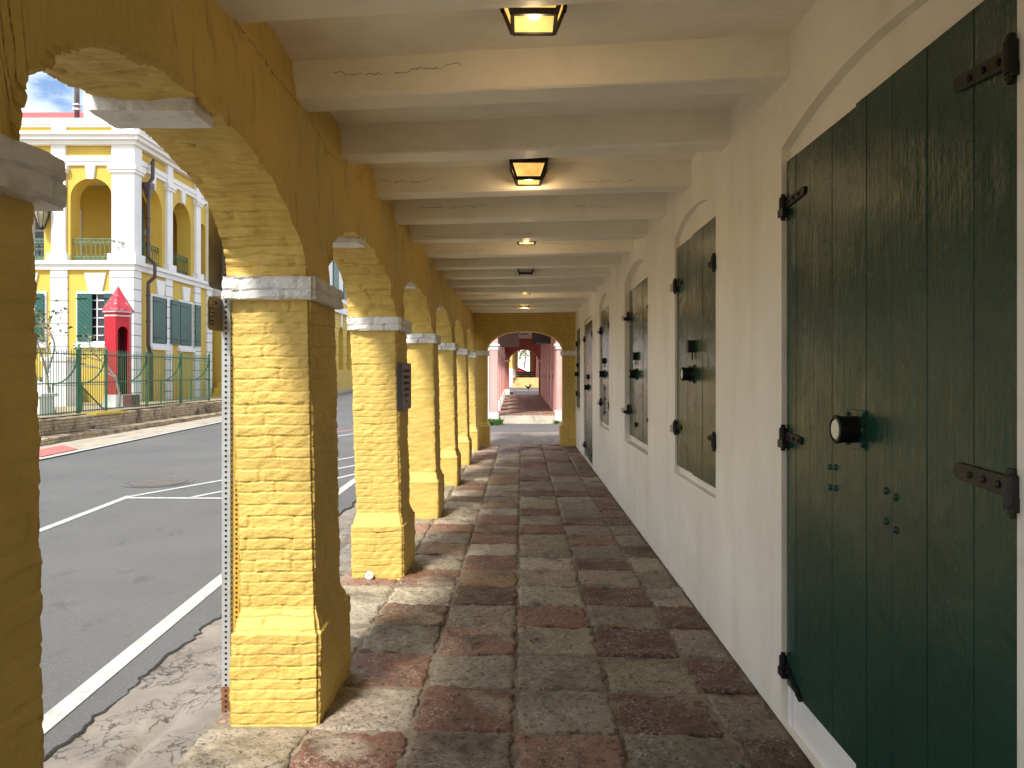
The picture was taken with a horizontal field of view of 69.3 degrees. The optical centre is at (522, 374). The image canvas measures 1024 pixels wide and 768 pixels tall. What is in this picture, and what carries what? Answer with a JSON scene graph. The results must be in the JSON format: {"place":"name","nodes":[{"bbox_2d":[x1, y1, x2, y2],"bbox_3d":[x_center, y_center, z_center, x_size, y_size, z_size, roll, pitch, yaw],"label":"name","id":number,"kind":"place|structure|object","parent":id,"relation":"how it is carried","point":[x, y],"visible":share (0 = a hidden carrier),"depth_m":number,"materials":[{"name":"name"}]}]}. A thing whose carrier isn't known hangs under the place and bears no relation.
{"place":"outdoors","nodes":[
{"label":"outdoors","id":0,"kind":"place"},
{"bbox_2d":[38,396,233,417],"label":"yard","id":1,"kind":"structure","parent":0,"point":[213,398],"depth_m":22.21,"materials":[{"name":"beige concrete"}]},
{"bbox_2d":[38,393,57,415],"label":"planter block","id":2,"kind":"structure","parent":1,"relation":"on","point":[46,403],"depth_m":17.98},
{"bbox_2d":[34,298,72,412],"bbox_3d":[-11.917,-0.460,18.367,1.034,2.984,2.431,0,0,-21],"label":"bare shrub","id":3,"kind":"object","parent":1,"relation":"on","point":[40,325],"visible":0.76,"depth_m":18.51,"materials":[{"name":"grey plant"}]},
{"bbox_2d":[38,348,75,405],"bbox_3d":[-16.100,0.150,23.200,4.800,1.900,3.200,0,0,0],"label":"garden stair","id":4,"kind":"object","parent":1,"relation":"on","point":[40,358],"visible":0.33,"depth_m":22.30,"materials":[{"name":"paint"}]},
{"bbox_2d":[67,326,120,406],"bbox_3d":[-12.403,-0.172,21.243,1.445,2.394,1.204,0,0,41],"label":"bare shrub","id":5,"kind":"object","parent":1,"relation":"on","point":[118,389],"visible":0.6,"depth_m":21.17,"materials":[{"name":"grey plant"}]},
{"bbox_2d":[102,286,139,406],"bbox_3d":[-12.012,-0.795,22.100,0.985,3.670,0.884,0,0,0],"label":"sentry box","id":6,"kind":"object","parent":1,"relation":"on","point":[117,310],"visible":0.89,"depth_m":21.83,"materials":[{"name":"red paint"}]},
{"bbox_2d":[37,345,209,416],"bbox_3d":[-11.483,0.128,20.535,0.709,1.831,12.010,0,0,0],"label":"iron fence","id":7,"kind":"object","parent":1,"relation":"on","point":[80,388],"visible":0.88,"depth_m":20.71,"materials":[{"name":"green metal"}]},
{"bbox_2d":[211,364,233,395],"bbox_3d":[-12.325,-0.190,31.385,1.350,2.480,4.030,0,0,0],"label":"stair","id":8,"kind":"object","parent":1,"relation":"on","point":[218,390],"visible":0.1,"depth_m":31.23,"materials":[{"name":"yellow paint"}]},
{"bbox_2d":[38,389,352,457],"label":"pavement","id":9,"kind":"structure","parent":0,"point":[84,443],"depth_m":18.22,"materials":[{"name":"beige concrete"}]},
{"bbox_2d":[39,445,76,455],"bbox_3d":[-9.450,1.536,14.925,0.691,0.025,1.991,0,0,-3],"label":"painted patch","id":10,"kind":"object","parent":9,"relation":"on","point":[53,450],"visible":0.8,"depth_m":14.90,"materials":[{"name":"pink paint"}]},
{"bbox_2d":[19,91,212,409],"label":"mansion","id":11,"kind":"structure","parent":9,"relation":"on","point":[131,220],"depth_m":25.33,"materials":[{"name":"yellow paint"}]},
{"bbox_2d":[34,291,48,347],"bbox_3d":[-16.740,-1.850,25.095,1.400,1.900,0.210,0,0,0],"label":"window frame","id":12,"kind":"structure","parent":11,"relation":"in","point":[45,292],"depth_m":25.05,"materials":[{"name":"white wood"}]},
{"bbox_2d":[34,211,49,229],"bbox_3d":[-16.120,-5.755,24.850,0.465,1.811,0.465,0,0,-16],"label":"hanging lantern","id":13,"kind":"object","parent":11,"relation":"attached to","point":[41,217],"visible":0.44,"depth_m":24.76,"materials":[{"name":"black metal"}]},
{"bbox_2d":[32,209,81,259],"bbox_3d":[-17.575,-4.990,27.642,2.250,2.320,0.113,0,0,0],"label":"french door","id":14,"kind":"structure","parent":11,"relation":"in","point":[38,234],"depth_m":27.60,"materials":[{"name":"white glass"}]},
{"bbox_2d":[72,87,81,117],"bbox_3d":[-16.350,-11.450,27.200,0.880,5.900,0.220,0,0,0],"label":"antenna mast","id":15,"kind":"object","parent":11,"relation":"on","point":[76,108],"visible":0.11,"depth_m":27.13,"materials":[{"name":"grey metal"}]},
{"bbox_2d":[73,291,108,347],"bbox_3d":[-14.440,-1.850,25.095,1.400,1.900,0.210,0,0,0],"label":"window frame","id":16,"kind":"structure","parent":11,"relation":"in","point":[97,296],"depth_m":25.16,"materials":[{"name":"white wood"}]},
{"bbox_2d":[142,209,143,255],"bbox_3d":[-14.300,-4.990,27.649,0.300,2.320,0.098,0,0,0],"label":"loggia door","id":17,"kind":"structure","parent":11,"relation":"in","point":[142,209],"depth_m":27.60,"materials":[{"name":"green paint"}]},
{"bbox_2d":[150,293,171,350],"bbox_3d":[-13.155,-1.865,26.950,0.150,1.990,1.440,0,0,0],"label":"window frame","id":18,"kind":"structure","parent":11,"relation":"in","point":[154,346],"depth_m":26.35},
{"bbox_2d":[177,299,195,351],"bbox_3d":[-13.155,-1.865,29.000,0.150,1.990,1.340,0,0,0],"label":"window frame","id":19,"kind":"structure","parent":11,"relation":"in","point":[180,348],"depth_m":29.37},
{"bbox_2d":[38,400,233,445],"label":"wall","id":20,"kind":"structure","parent":9,"relation":"on","point":[55,430],"depth_m":19.40,"materials":[{"name":"beige stone"}]},
{"bbox_2d":[212,288,233,400],"bbox_3d":[-16.435,-1.600,38.900,7.130,6.000,14.200,0,0,0],"label":"annex","id":21,"kind":"object","parent":9,"relation":"on","point":[216,354],"depth_m":31.90,"materials":[{"name":"paint"}]},
{"bbox_2d":[329,260,352,389],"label":"townhouse","id":22,"kind":"structure","parent":9,"relation":"on","point":[343,359],"depth_m":52.15,"materials":[{"name":"yellow paint"}]},
{"bbox_2d":[38,390,356,761],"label":"road","id":23,"kind":"structure","parent":0,"point":[118,578],"depth_m":6.85,"materials":[{"name":"grey asphalt"}]},
{"bbox_2d":[121,477,194,486],"bbox_3d":[-5.420,1.612,11.050,1.000,0.008,1.000,0,0,0],"label":"manhole cover","id":24,"kind":"object","parent":23,"relation":"on","point":[162,482],"visible":1,"depth_m":10.99,"materials":[{"name":"metal"}]},
{"bbox_2d":[39,390,355,733],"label":"road markings","id":25,"kind":"object","parent":23,"relation":"on","point":[62,709],"visible":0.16,"depth_m":4.80,"materials":[{"name":"white paint"}]},
{"bbox_2d":[43,502,356,767],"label":"gutter","id":26,"kind":"object","parent":23,"relation":"on","point":[166,713],"visible":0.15,"depth_m":3.70,"materials":[{"name":"concrete"}]},
{"bbox_2d":[234,390,240,627],"bbox_3d":[-1.487,0.645,3.869,0.030,1.990,0.031,0,0,0],"label":"sign post","id":27,"kind":"object","parent":26,"relation":"on","point":[237,609],"visible":0.34,"depth_m":3.85,"materials":[{"name":"yellow paint"}]},
{"bbox_2d":[21,71,529,369],"label":"sky","id":28,"kind":"structure","parent":0,"point":[45,93],"materials":[{"name":"blue"}]},
{"bbox_2d":[172,443,814,767],"bbox_3d":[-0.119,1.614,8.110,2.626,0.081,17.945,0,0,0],"label":"walkway","id":29,"kind":"structure","parent":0,"point":[407,624],"depth_m":4.18,"materials":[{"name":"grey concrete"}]},
{"bbox_2d":[207,206,232,712],"bbox_3d":[-1.412,0.240,3.471,0.043,2.780,0.199,0,0,0],"label":"sign post","id":30,"kind":"object","parent":29,"relation":"on","point":[219,315],"visible":0.7,"depth_m":3.53,"materials":[{"name":"metal"}]},
{"bbox_2d":[0,0,479,767],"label":"brick arcade","id":31,"kind":"object","parent":29,"relation":"on","point":[202,92],"visible":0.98,"depth_m":3.44,"materials":[{"name":"yellow brick"}]},
{"bbox_2d":[397,363,410,410],"bbox_3d":[-0.967,0.100,6.085,0.039,0.380,0.460,0,0,0],"label":"plaque","id":32,"kind":"object","parent":31,"relation":"attached to","point":[403,386],"visible":1,"depth_m":5.93,"materials":[{"name":"grey metal"}]},
{"bbox_2d":[365,571,373,579],"bbox_3d":[-1.190,1.567,5.768,0.066,0.063,0.043,0,0,0],"label":"can lid","id":33,"kind":"object","parent":29,"relation":"on","point":[369,575],"visible":1,"depth_m":5.76,"materials":[{"name":"white metal"}]},
{"bbox_2d":[473,312,575,445],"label":"cross arch","id":34,"kind":"structure","parent":29,"relation":"on","point":[558,327],"depth_m":16.50,"materials":[{"name":"yellow brick"}]},
{"bbox_2d":[574,0,1023,767],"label":"plastered building","id":35,"kind":"structure","parent":29,"relation":"on","point":[798,372],"depth_m":2.71,"materials":[{"name":"beige paint"}]},
{"bbox_2d":[215,0,816,312],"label":"timber ceiling","id":36,"kind":"structure","parent":35,"relation":"on","point":[616,112],"depth_m":4.20,"materials":[{"name":"beige paint"}]},
{"bbox_2d":[517,268,533,274],"bbox_3d":[0.045,-1.425,10.030,0.270,0.167,0.270,0,0,0],"label":"ceiling lantern","id":37,"kind":"object","parent":36,"relation":"attached to","point":[525,271],"visible":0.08,"depth_m":9.94,"materials":[{"name":"black metal"}]},
{"bbox_2d":[517,241,535,244],"bbox_3d":[0.045,-1.425,7.620,0.270,0.167,0.270,0,0,0],"label":"ceiling lantern","id":38,"kind":"object","parent":36,"relation":"attached to","point":[527,243],"visible":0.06,"depth_m":7.66,"materials":[{"name":"yellow glass"}]},
{"bbox_2d":[509,157,548,185],"bbox_3d":[0.045,-1.425,5.200,0.270,0.167,0.270,0,0,0],"label":"ceiling lantern","id":39,"kind":"object","parent":36,"relation":"attached to","point":[529,172],"visible":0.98,"depth_m":5.10,"materials":[{"name":"black metal"}]},
{"bbox_2d":[500,4,566,35],"bbox_3d":[0.045,-1.425,2.850,0.270,0.167,0.270,0,0,0],"label":"ceiling lantern","id":40,"kind":"object","parent":36,"relation":"attached to","point":[535,21],"visible":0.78,"depth_m":2.85,"materials":[{"name":"black metal"}]},
{"bbox_2d":[583,323,588,458],"bbox_3d":[1.206,0.308,13.866,0.056,2.485,0.903,0,0,0],"label":"door leaf","id":41,"kind":"structure","parent":35,"relation":"in","point":[586,338],"depth_m":13.98,"materials":[{"name":"green paint"}]},
{"bbox_2d":[584,320,592,463],"bbox_3d":[1.179,0.308,13.025,0.110,2.485,0.980,0,0,0],"label":"door leaf","id":42,"kind":"structure","parent":35,"relation":"in","point":[588,387],"depth_m":13.02,"materials":[{"name":"green paint"}]},
{"bbox_2d":[777,107,855,763],"bbox_3d":[1.204,0.228,3.036,0.053,2.397,0.764,0,0,0],"label":"door leaf","id":43,"kind":"structure","parent":35,"relation":"in","point":[819,207],"depth_m":2.98,"materials":[{"name":"green paint"}]},
{"bbox_2d":[829,0,1019,767],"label":"door leaf","id":44,"kind":"structure","parent":35,"relation":"in","point":[932,428],"depth_m":2.13,"materials":[{"name":"green paint"}]},
{"bbox_2d":[509,387,538,392],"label":"crossing","id":45,"kind":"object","parent":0,"point":[512,389],"depth_m":44.20,"materials":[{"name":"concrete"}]},
{"bbox_2d":[509,351,538,386],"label":"arcade","id":46,"kind":"object","parent":45,"relation":"on","point":[513,365],"visible":0.22,"depth_m":54.34,"materials":[{"name":"yellow paint"}]},
{"bbox_2d":[534,354,535,376],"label":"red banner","id":47,"kind":"object","parent":46,"relation":"hanging from","point":[534,365],"visible":0.28,"depth_m":50.12,"materials":[{"name":"fabric"}]},
{"bbox_2d":[513,372,538,387],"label":"terrace","id":48,"kind":"structure","parent":45,"relation":"on","point":[522,379],"depth_m":46.30,"materials":[{"name":"yellow paint"}]},
{"bbox_2d":[514,390,538,393],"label":"kerb","id":49,"kind":"structure","parent":45,"relation":"on","point":[526,392],"depth_m":40.79,"materials":[{"name":"white paint"}]},
{"bbox_2d":[490,423,558,443],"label":"side street","id":50,"kind":"structure","parent":0,"point":[528,433],"depth_m":19.98,"materials":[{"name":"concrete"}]},
{"bbox_2d":[488,418,504,425],"bbox_3d":[-0.906,1.490,23.237,0.708,0.220,0.942,0,0,0],"label":"weed clump","id":51,"kind":"object","parent":50,"relation":"on","point":[495,422],"visible":0.77,"depth_m":23.04,"materials":[{"name":"green plant"}]},
{"bbox_2d":[499,394,554,423],"bbox_3d":[0.050,1.355,32.375,2.900,0.490,17.250,0,0,0],"label":"passage step","id":52,"kind":"object","parent":50,"relation":"on","point":[542,418],"visible":0.37,"depth_m":23.85,"materials":[{"name":"beige concrete"}]},
{"bbox_2d":[488,332,561,423],"bbox_3d":[0.950,-2.140,31.950,4.500,7.520,16.700,0,0,0],"label":"pink arcade","id":53,"kind":"object","parent":52,"relation":"on","point":[549,357],"visible":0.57,"depth_m":27.25,"materials":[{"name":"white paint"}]},
{"bbox_2d":[498,332,518,346],"bbox_3d":[-0.472,-1.450,25.270,0.745,1.100,0.060,0,0,0],"label":"hanging sign","id":54,"kind":"object","parent":53,"relation":"hanging from","point":[510,340],"visible":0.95,"depth_m":25.25,"materials":[{"name":"brown wood"}]},
{"bbox_2d":[521,333,552,343],"bbox_3d":[0.497,-1.355,25.270,1.126,0.690,0.140,0,0,0],"label":"hanging sign","id":55,"kind":"object","parent":53,"relation":"hanging from","point":[537,338],"visible":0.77,"depth_m":25.25,"materials":[{"name":"gold metal"}]},
{"bbox_2d":[498,394,554,414],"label":"passage floor","id":56,"kind":"structure","parent":0,"point":[546,409],"depth_m":29.07,"materials":[{"name":"red tile"}]},
{"label":"ground","id":57,"kind":"structure","parent":0,"visible":0},
{"bbox_2d":[518,350,529,368],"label":"tree","id":58,"kind":"object","parent":57,"relation":"on","point":[520,354],"visible":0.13,"depth_m":79.94,"materials":[{"name":"green plant"}]},
{"bbox_2d":[518,366,529,371],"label":"red ramp","id":59,"kind":"structure","parent":57,"relation":"on","point":[521,369],"depth_m":63.90,"materials":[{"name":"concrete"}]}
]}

